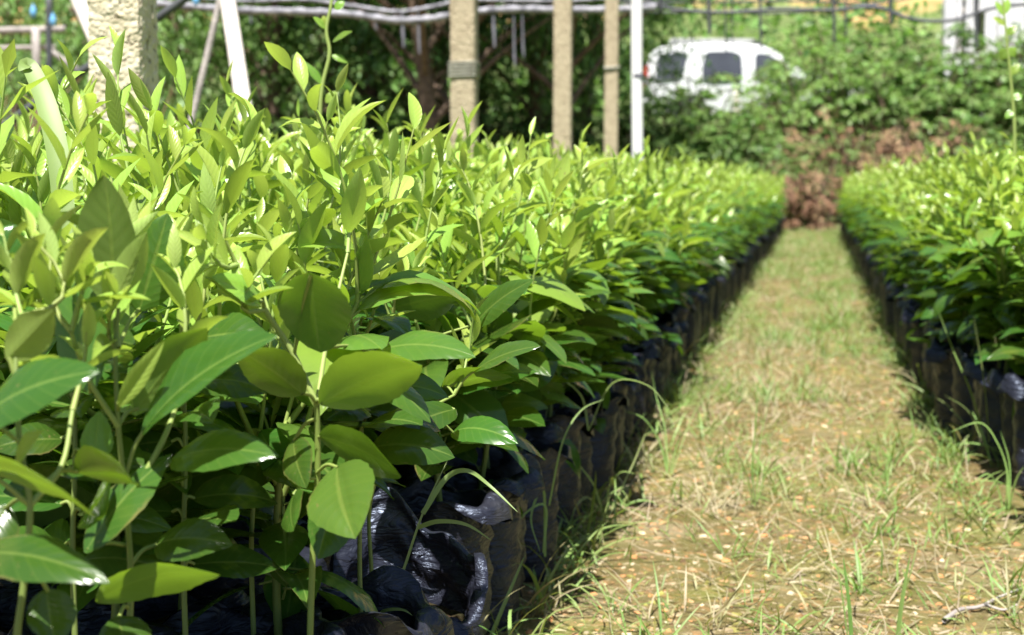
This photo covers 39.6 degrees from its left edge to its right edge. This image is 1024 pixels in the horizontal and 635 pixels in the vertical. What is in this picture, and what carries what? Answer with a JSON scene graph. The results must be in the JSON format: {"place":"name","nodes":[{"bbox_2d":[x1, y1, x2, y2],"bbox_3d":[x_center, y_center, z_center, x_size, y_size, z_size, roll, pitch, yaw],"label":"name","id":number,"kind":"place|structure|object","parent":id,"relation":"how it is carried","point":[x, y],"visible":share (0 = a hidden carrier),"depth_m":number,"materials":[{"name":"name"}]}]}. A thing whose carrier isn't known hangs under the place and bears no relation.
{"place":"outdoors","nodes":[
{"label":"outdoors","id":0,"kind":"place"},
{"bbox_2d":[0,0,1023,634],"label":"ground","id":1,"kind":"structure","parent":0,"point":[676,536],"depth_m":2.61,"materials":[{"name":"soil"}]},
{"bbox_2d":[0,26,78,132],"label":"timber rail","id":2,"kind":"object","parent":1,"relation":"on","point":[36,47],"visible":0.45,"depth_m":13.97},
{"bbox_2d":[0,129,83,634],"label":"citrus seedling","id":3,"kind":"object","parent":1,"relation":"on","point":[8,601],"visible":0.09,"depth_m":1.36,"materials":[{"name":"plant"}]},
{"bbox_2d":[18,57,75,233],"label":"leaf","id":4,"kind":"object","parent":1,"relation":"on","point":[48,111],"depth_m":1.34,"materials":[{"name":"green plant"}]},
{"bbox_2d":[0,203,138,634],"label":"citrus seedling","id":5,"kind":"object","parent":1,"relation":"on","point":[37,382],"visible":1,"depth_m":0.86,"materials":[{"name":"green plant"}]},
{"bbox_2d":[0,36,151,587],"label":"citrus seedling","id":6,"kind":"object","parent":1,"relation":"on","point":[40,157],"visible":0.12,"depth_m":1.46,"materials":[{"name":"plant"}]},
{"bbox_2d":[0,0,160,132],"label":"broadleaf tree","id":7,"kind":"object","parent":1,"relation":"on","point":[13,109],"visible":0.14,"depth_m":22.59,"materials":[{"name":"green plant"}]},
{"bbox_2d":[0,222,170,634],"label":"citrus seedling","id":8,"kind":"object","parent":1,"relation":"on","point":[108,560],"visible":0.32,"depth_m":1.07,"materials":[{"name":"green plant"}]},
{"bbox_2d":[0,0,222,129],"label":"broadleaf tree","id":9,"kind":"object","parent":1,"relation":"on","point":[69,8],"visible":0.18,"depth_m":20.45,"materials":[{"name":"green plant"}]},
{"bbox_2d":[0,56,243,634],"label":"citrus seedling","id":10,"kind":"object","parent":1,"relation":"on","point":[93,621],"visible":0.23,"depth_m":1.19,"materials":[{"name":"plant"}]},
{"bbox_2d":[87,0,158,197],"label":"concrete post","id":11,"kind":"object","parent":1,"relation":"on","point":[136,21],"visible":0.16,"depth_m":2.55,"materials":[{"name":"beige concrete"}]},
{"bbox_2d":[0,175,276,634],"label":"citrus seedling","id":12,"kind":"object","parent":1,"relation":"on","point":[140,257],"visible":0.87,"depth_m":0.95,"materials":[{"name":"green plant"}]},
{"bbox_2d":[50,91,313,625],"bbox_3d":[-0.305,0.138,1.317,0.324,0.693,0.232,3,6,30],"label":"citrus seedling","id":13,"kind":"object","parent":1,"relation":"on","point":[161,609],"visible":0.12,"depth_m":1.32,"materials":[{"name":"plant"}]},
{"bbox_2d":[3,0,373,142],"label":"broadleaf tree","id":14,"kind":"object","parent":1,"relation":"on","point":[163,28],"visible":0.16,"depth_m":18.81,"materials":[{"name":"green plant"}]},
{"bbox_2d":[100,87,278,428],"bbox_3d":[-0.365,0.097,1.586,0.276,0.715,0.266,-4,7,-39],"label":"citrus seedling","id":15,"kind":"object","parent":1,"relation":"on","point":[267,221],"visible":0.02,"depth_m":1.56,"materials":[{"name":"plant"}]},
{"bbox_2d":[101,210,278,634],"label":"citrus seedling","id":16,"kind":"object","parent":1,"relation":"on","point":[228,496],"visible":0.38,"depth_m":1.13,"materials":[{"name":"green plant"}]},
{"bbox_2d":[187,0,220,145],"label":"thin pole","id":17,"kind":"object","parent":1,"relation":"on","point":[206,57],"visible":0.32,"depth_m":4.99,"materials":[{"name":"white metal"}]},
{"bbox_2d":[83,25,327,598],"bbox_3d":[-0.315,0.083,1.458,0.272,0.769,0.265,-2,6,-20],"label":"citrus seedling","id":18,"kind":"object","parent":1,"relation":"on","point":[208,192],"visible":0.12,"depth_m":1.43,"materials":[{"name":"plant"}]},
{"bbox_2d":[146,45,272,431],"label":"citrus seedling","id":19,"kind":"object","parent":1,"relation":"on","point":[190,168],"visible":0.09,"depth_m":1.60,"materials":[{"name":"plant"}]},
{"bbox_2d":[219,0,251,120],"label":"leaning pole","id":20,"kind":"object","parent":1,"relation":"on","point":[234,45],"visible":0.21,"depth_m":3.64,"materials":[{"name":"white metal"}]},
{"bbox_2d":[162,198,346,634],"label":"citrus seedling","id":21,"kind":"object","parent":1,"relation":"on","point":[219,618],"visible":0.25,"depth_m":1.23,"materials":[{"name":"green plant"}]},
{"bbox_2d":[64,0,448,142],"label":"broadleaf tree","id":22,"kind":"object","parent":1,"relation":"on","point":[275,31],"visible":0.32,"depth_m":18.86,"materials":[{"name":"green plant"}]},
{"bbox_2d":[216,60,315,482],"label":"citrus seedling","id":23,"kind":"object","parent":1,"relation":"on","point":[263,185],"visible":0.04,"depth_m":1.87,"materials":[{"name":"plant"}]},
{"bbox_2d":[179,64,380,587],"bbox_3d":[-0.275,0.086,1.596,0.265,0.739,0.276,0,5,0],"label":"citrus seedling","id":24,"kind":"object","parent":1,"relation":"on","point":[318,186],"visible":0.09,"depth_m":1.58,"materials":[{"name":"plant"}]},
{"bbox_2d":[232,133,358,264],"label":"citrus seedling","id":25,"kind":"object","parent":1,"relation":"on","point":[266,154],"visible":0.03,"depth_m":1.98,"materials":[{"name":"plant"}]},
{"bbox_2d":[153,42,480,634],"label":"citrus seedling","id":26,"kind":"object","parent":1,"relation":"on","point":[284,595],"visible":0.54,"depth_m":1.21,"materials":[{"name":"plant"}]},
{"bbox_2d":[273,0,372,263],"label":"citrus seedling","id":27,"kind":"object","parent":1,"relation":"on","point":[323,22],"visible":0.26,"depth_m":2.30,"materials":[{"name":"plant"}]},
{"bbox_2d":[178,167,474,634],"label":"citrus seedling","id":28,"kind":"object","parent":1,"relation":"on","point":[315,311],"visible":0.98,"depth_m":1.06,"materials":[{"name":"green plant"}]},
{"bbox_2d":[236,87,429,564],"bbox_3d":[-0.233,0.081,1.748,0.268,0.725,0.254,0,5,-4],"label":"citrus seedling","id":29,"kind":"object","parent":1,"relation":"on","point":[285,167],"visible":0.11,"depth_m":1.75,"materials":[{"name":"plant"}]},
{"bbox_2d":[266,218,454,634],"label":"citrus seedling","id":30,"kind":"object","parent":1,"relation":"on","point":[409,439],"visible":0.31,"depth_m":1.29,"materials":[{"name":"green plant"}]},
{"bbox_2d":[298,106,458,490],"bbox_3d":[-0.198,0.073,1.904,0.268,0.715,0.254,-1,5,-10],"label":"citrus seedling","id":31,"kind":"object","parent":1,"relation":"on","point":[407,472],"visible":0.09,"depth_m":1.92,"materials":[{"name":"plant"}]},
{"bbox_2d":[196,0,595,137],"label":"broadleaf tree","id":32,"kind":"object","parent":1,"relation":"on","point":[371,92],"visible":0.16,"depth_m":19.55,"materials":[{"name":"green plant"}]},
{"bbox_2d":[248,0,588,130],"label":"broadleaf tree","id":33,"kind":"object","parent":1,"relation":"on","point":[435,51],"visible":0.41,"depth_m":18.50,"materials":[{"name":"green plant"}]},
{"bbox_2d":[350,100,488,463],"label":"citrus seedling","id":34,"kind":"object","parent":1,"relation":"on","point":[466,145],"visible":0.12,"depth_m":2.00,"materials":[{"name":"plant"}]},
{"bbox_2d":[330,225,539,634],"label":"citrus seedling","id":35,"kind":"object","parent":1,"relation":"on","point":[448,571],"visible":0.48,"depth_m":1.53,"materials":[{"name":"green plant"}]},
{"bbox_2d":[380,460,514,614],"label":"grass weed","id":36,"kind":"object","parent":1,"relation":"on","point":[439,486],"depth_m":1.40,"materials":[{"name":"green plant"}]},
{"bbox_2d":[349,0,552,136],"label":"broadleaf tree","id":37,"kind":"object","parent":1,"relation":"on","point":[423,86],"visible":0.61,"depth_m":16.44,"materials":[{"name":"brown plant"}]},
{"bbox_2d":[358,0,552,110],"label":"broadleaf tree","id":38,"kind":"object","parent":1,"relation":"on","point":[482,57],"visible":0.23,"depth_m":17.15,"materials":[{"name":"brown plant"}]},
{"bbox_2d":[373,125,538,430],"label":"citrus seedling","id":39,"kind":"object","parent":1,"relation":"on","point":[511,253],"visible":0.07,"depth_m":2.22,"materials":[{"name":"plant"}]},
{"bbox_2d":[372,116,544,634],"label":"citrus seedling","id":40,"kind":"object","parent":1,"relation":"on","point":[482,511],"visible":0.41,"depth_m":1.77,"materials":[{"name":"plant"}]},
{"bbox_2d":[447,0,480,158],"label":"concrete post","id":41,"kind":"object","parent":1,"relation":"on","point":[463,69],"visible":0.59,"depth_m":5.90,"materials":[{"name":"beige concrete"}]},
{"bbox_2d":[376,92,552,161],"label":"undergrowth shrub","id":42,"kind":"object","parent":1,"relation":"on","point":[488,119],"visible":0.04,"depth_m":18.91,"materials":[{"name":"green plant"}]},
{"bbox_2d":[391,120,549,596],"bbox_3d":[-0.067,0.060,2.070,0.256,0.704,0.239,2,6,21],"label":"citrus seedling","id":43,"kind":"object","parent":1,"relation":"on","point":[511,468],"visible":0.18,"depth_m":2.03,"materials":[{"name":"plant"}]},
{"bbox_2d":[0,0,983,124],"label":"hillside scrub","id":44,"kind":"object","parent":1,"relation":"on","point":[775,20],"visible":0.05,"depth_m":39.86,"materials":[{"name":"green plant"}]},
{"bbox_2d":[0,39,1021,432],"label":"seedlings","id":45,"kind":"object","parent":1,"relation":"on","point":[738,215],"visible":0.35,"depth_m":6.38,"materials":[{"name":"green plant"}]},
{"bbox_2d":[429,117,593,633],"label":"citrus seedling","id":46,"kind":"object","parent":1,"relation":"on","point":[505,548],"visible":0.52,"depth_m":1.91,"materials":[{"name":"plant"}]},
{"bbox_2d":[435,82,589,158],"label":"undergrowth shrub","id":47,"kind":"object","parent":1,"relation":"on","point":[487,87],"visible":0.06,"depth_m":19.30,"materials":[{"name":"green plant"}]},
{"bbox_2d":[332,0,718,154],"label":"broadleaf tree","id":48,"kind":"object","parent":1,"relation":"on","point":[535,59],"visible":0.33,"depth_m":19.16,"materials":[{"name":"green plant"}]},
{"bbox_2d":[482,186,611,581],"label":"citrus seedling","id":49,"kind":"object","parent":1,"relation":"on","point":[560,269],"visible":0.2,"depth_m":2.17,"materials":[{"name":"plant"}]},
{"bbox_2d":[478,84,629,157],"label":"undergrowth shrub","id":50,"kind":"object","parent":1,"relation":"on","point":[595,124],"visible":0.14,"depth_m":19.44,"materials":[{"name":"green plant"}]},
{"bbox_2d":[478,123,631,516],"bbox_3d":[0.044,0.037,2.301,0.239,0.701,0.256,-4,7,-37],"label":"citrus seedling","id":51,"kind":"object","parent":1,"relation":"on","point":[549,432],"visible":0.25,"depth_m":2.28,"materials":[{"name":"plant"}]},
{"bbox_2d":[553,0,572,160],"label":"concrete post","id":52,"kind":"object","parent":1,"relation":"on","point":[562,63],"visible":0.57,"depth_m":8.09,"materials":[{"name":"beige concrete"}]},
{"bbox_2d":[513,150,641,397],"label":"citrus seedling","id":53,"kind":"object","parent":1,"relation":"on","point":[623,330],"visible":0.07,"depth_m":2.83,"materials":[{"name":"plant"}]},
{"bbox_2d":[505,149,655,512],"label":"citrus seedling","id":54,"kind":"object","parent":1,"relation":"on","point":[619,317],"visible":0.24,"depth_m":2.57,"materials":[{"name":"plant"}]},
{"bbox_2d":[529,144,636,533],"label":"citrus seedling","id":55,"kind":"object","parent":1,"relation":"on","point":[569,485],"visible":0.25,"depth_m":2.47,"materials":[{"name":"plant"}]},
{"bbox_2d":[427,0,767,105],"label":"broadleaf tree","id":56,"kind":"object","parent":1,"relation":"on","point":[576,61],"visible":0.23,"depth_m":17.49,"materials":[{"name":"brown plant"}]},
{"bbox_2d":[556,156,649,503],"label":"citrus seedling","id":57,"kind":"object","parent":1,"relation":"on","point":[602,439],"visible":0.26,"depth_m":2.71,"materials":[{"name":"plant"}]},
{"bbox_2d":[436,0,773,156],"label":"broadleaf tree","id":58,"kind":"object","parent":1,"relation":"on","point":[598,25],"visible":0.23,"depth_m":19.39,"materials":[{"name":"green plant"}]},
{"bbox_2d":[602,0,619,162],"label":"concrete post","id":59,"kind":"object","parent":1,"relation":"on","point":[611,68],"visible":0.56,"depth_m":10.77,"materials":[{"name":"beige concrete"}]},
{"bbox_2d":[157,0,655,65],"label":"net roll","id":60,"kind":"object","parent":59,"relation":"attached to","point":[401,20],"visible":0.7,"depth_m":11.13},
{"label":"overhead wire","id":61,"kind":"object","parent":59,"relation":"attached to","visible":0},
{"bbox_2d":[619,0,1023,51],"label":"irrigation hose","id":62,"kind":"object","parent":61,"relation":"hanging from","point":[660,5],"visible":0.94,"depth_m":11.44,"materials":[{"name":"white plastic"}]},
{"bbox_2d":[573,148,661,436],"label":"citrus seedling","id":63,"kind":"object","parent":1,"relation":"on","point":[652,351],"visible":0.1,"depth_m":3.39,"materials":[{"name":"plant"}]},
{"bbox_2d":[576,168,661,471],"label":"citrus seedling","id":64,"kind":"object","parent":1,"relation":"on","point":[637,256],"visible":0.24,"depth_m":3.00,"materials":[{"name":"plant"}]},
{"bbox_2d":[591,142,667,415],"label":"citrus seedling","id":65,"kind":"object","parent":1,"relation":"on","point":[647,303],"visible":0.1,"depth_m":3.66,"materials":[{"name":"plant"}]},
{"bbox_2d":[591,134,672,447],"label":"citrus seedling","id":66,"kind":"object","parent":1,"relation":"on","point":[648,168],"visible":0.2,"depth_m":3.25,"materials":[{"name":"plant"}]},
{"bbox_2d":[631,0,643,171],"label":"pipe post","id":67,"kind":"object","parent":1,"relation":"on","point":[636,80],"visible":0.61,"depth_m":9.50,"materials":[{"name":"white plastic"}]},
{"bbox_2d":[607,145,682,352],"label":"citrus seedling","id":68,"kind":"object","parent":1,"relation":"on","point":[664,253],"visible":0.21,"depth_m":3.53,"materials":[{"name":"plant"}]},
{"bbox_2d":[617,158,700,409],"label":"citrus seedling","id":69,"kind":"object","parent":1,"relation":"on","point":[671,340],"visible":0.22,"depth_m":3.79,"materials":[{"name":"plant"}]},
{"bbox_2d":[635,148,697,397],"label":"citrus seedling","id":70,"kind":"object","parent":1,"relation":"on","point":[673,327],"visible":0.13,"depth_m":3.92,"materials":[{"name":"plant"}]},
{"bbox_2d":[600,101,738,172],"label":"bank shrub","id":71,"kind":"object","parent":1,"relation":"on","point":[661,140],"visible":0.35,"depth_m":19.73,"materials":[{"name":"green plant"}]},
{"bbox_2d":[632,151,724,388],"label":"citrus seedling","id":72,"kind":"object","parent":1,"relation":"on","point":[668,319],"visible":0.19,"depth_m":4.05,"materials":[{"name":"plant"}]},
{"bbox_2d":[599,68,778,165],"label":"bank shrub","id":73,"kind":"object","parent":1,"relation":"on","point":[717,114],"visible":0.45,"depth_m":20.21,"materials":[{"name":"green plant"}]},
{"bbox_2d":[649,93,787,171],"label":"bank shrub","id":74,"kind":"object","parent":1,"relation":"on","point":[711,128],"visible":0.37,"depth_m":19.95,"materials":[{"name":"green plant"}]},
{"bbox_2d":[679,113,807,184],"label":"bank shrub","id":75,"kind":"object","parent":1,"relation":"on","point":[735,154],"visible":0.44,"depth_m":19.50,"materials":[{"name":"green plant"}]},
{"bbox_2d":[643,38,862,120],"bbox_3d":[4.929,-4.706,28.973,4.520,1.859,2.140,1,5,9],"label":"parked car","id":76,"kind":"object","parent":1,"relation":"on","point":[751,58],"visible":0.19,"depth_m":28.25,"materials":[{"name":"white paint"}]},
{"bbox_2d":[710,106,817,172],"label":"bank shrub","id":77,"kind":"object","parent":1,"relation":"on","point":[780,136],"visible":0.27,"depth_m":20.23,"materials":[{"name":"green plant"}]},
{"bbox_2d":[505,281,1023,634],"bbox_3d":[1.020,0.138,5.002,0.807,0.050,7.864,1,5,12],"label":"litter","id":78,"kind":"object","parent":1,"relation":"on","point":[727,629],"visible":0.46,"depth_m":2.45,"materials":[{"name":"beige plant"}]},
{"bbox_2d":[515,237,1023,634],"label":"straw","id":79,"kind":"object","parent":1,"relation":"on","point":[810,535],"visible":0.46,"depth_m":2.63,"materials":[{"name":"beige plant"}]},
{"bbox_2d":[726,48,884,154],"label":"bank shrub","id":80,"kind":"object","parent":1,"relation":"on","point":[772,74],"visible":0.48,"depth_m":20.92,"materials":[{"name":"green plant"}]},
{"bbox_2d":[766,158,844,229],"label":"dead fern","id":81,"kind":"object","parent":1,"relation":"on","point":[814,174],"visible":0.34,"depth_m":18.47,"materials":[{"name":"brown plant"}]},
{"bbox_2d":[743,100,873,173],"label":"dead fern","id":82,"kind":"object","parent":1,"relation":"on","point":[795,138],"visible":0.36,"depth_m":20.21,"materials":[{"name":"brown plant"}]},
{"bbox_2d":[782,174,848,231],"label":"dead fern","id":83,"kind":"object","parent":1,"relation":"on","point":[823,209],"visible":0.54,"depth_m":18.30,"materials":[{"name":"brown plant"}]},
{"bbox_2d":[751,20,918,132],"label":"bank shrub","id":84,"kind":"object","parent":1,"relation":"on","point":[864,70],"visible":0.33,"depth_m":21.93,"materials":[{"name":"green plant"}]},
{"bbox_2d":[779,123,899,202],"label":"bank shrub","id":85,"kind":"object","parent":1,"relation":"on","point":[825,147],"visible":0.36,"depth_m":19.20,"materials":[{"name":"brown plant"}]},
{"bbox_2d":[788,58,945,152],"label":"bank shrub","id":86,"kind":"object","parent":1,"relation":"on","point":[821,84],"visible":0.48,"depth_m":20.50,"materials":[{"name":"green plant"}]},
{"bbox_2d":[809,124,934,212],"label":"dead fern","id":87,"kind":"object","parent":1,"relation":"on","point":[897,148],"visible":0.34,"depth_m":19.29,"materials":[{"name":"brown plant"}]},
{"bbox_2d":[804,32,960,139],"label":"bank shrub","id":88,"kind":"object","parent":1,"relation":"on","point":[921,52],"visible":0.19,"depth_m":21.27,"materials":[{"name":"green plant"}]},
{"bbox_2d":[831,61,996,166],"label":"bank shrub","id":89,"kind":"object","parent":1,"relation":"on","point":[863,117],"visible":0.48,"depth_m":20.08,"materials":[{"name":"green plant"}]},
{"bbox_2d":[863,116,991,174],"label":"dead fern","id":90,"kind":"object","parent":1,"relation":"on","point":[921,143],"visible":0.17,"depth_m":19.08,"materials":[{"name":"brown plant"}]},
{"bbox_2d":[893,146,976,383],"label":"citrus seedling","id":91,"kind":"object","parent":1,"relation":"on","point":[907,315],"visible":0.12,"depth_m":4.42,"materials":[{"name":"plant"}]},
{"bbox_2d":[854,28,1021,136],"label":"bank shrub","id":92,"kind":"object","parent":1,"relation":"on","point":[916,57],"visible":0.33,"depth_m":20.93,"materials":[{"name":"green plant"}]},
{"bbox_2d":[909,169,993,433],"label":"citrus seedling","id":93,"kind":"object","parent":1,"relation":"on","point":[940,358],"visible":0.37,"depth_m":3.50,"materials":[{"name":"plant"}]},
{"bbox_2d":[911,149,997,421],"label":"citrus seedling","id":94,"kind":"object","parent":1,"relation":"on","point":[934,341],"visible":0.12,"depth_m":3.64,"materials":[{"name":"plant"}]},
{"bbox_2d":[891,68,1023,162],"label":"bank shrub","id":95,"kind":"object","parent":1,"relation":"on","point":[958,89],"visible":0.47,"depth_m":20.24,"materials":[{"name":"green plant"}]},
{"bbox_2d":[899,21,1023,140],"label":"bank shrub","id":96,"kind":"object","parent":1,"relation":"on","point":[955,33],"visible":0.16,"depth_m":21.14,"materials":[{"name":"green plant"}]},
{"bbox_2d":[909,114,1023,166],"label":"bank shrub","id":97,"kind":"object","parent":1,"relation":"on","point":[970,119],"visible":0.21,"depth_m":19.00,"materials":[{"name":"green plant"}]},
{"bbox_2d":[922,147,1012,438],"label":"citrus seedling","id":98,"kind":"object","parent":1,"relation":"on","point":[961,392],"visible":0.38,"depth_m":3.37,"materials":[{"name":"plant"}]},
{"bbox_2d":[935,42,1023,151],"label":"bank shrub","id":99,"kind":"object","parent":1,"relation":"on","point":[998,91],"visible":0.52,"depth_m":20.29,"materials":[{"name":"green plant"}]},
{"bbox_2d":[940,169,1023,450],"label":"citrus seedling","id":100,"kind":"object","parent":1,"relation":"on","point":[986,327],"visible":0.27,"depth_m":3.18,"materials":[{"name":"plant"}]},
{"bbox_2d":[941,0,1023,115],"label":"plank shed","id":101,"kind":"structure","parent":1,"relation":"on","point":[993,29],"depth_m":25.05,"materials":[{"name":"white wood"}]},
{"bbox_2d":[942,0,1023,362],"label":"citrus seedling","id":102,"kind":"object","parent":1,"relation":"on","point":[1003,9],"visible":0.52,"depth_m":3.30,"materials":[{"name":"plant"}]},
{"bbox_2d":[943,141,1023,462],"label":"citrus seedling","id":103,"kind":"object","parent":1,"relation":"on","point":[1009,318],"visible":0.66,"depth_m":3.05,"materials":[{"name":"plant"}]},
{"bbox_2d":[974,209,1023,474],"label":"citrus seedling","id":104,"kind":"object","parent":1,"relation":"on","point":[994,378],"visible":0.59,"depth_m":2.94,"materials":[{"name":"plant"}]},
{"bbox_2d":[986,153,1023,491],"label":"citrus seedling","id":105,"kind":"object","parent":1,"relation":"on","point":[1012,385],"visible":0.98,"depth_m":2.77,"materials":[{"name":"plant"}]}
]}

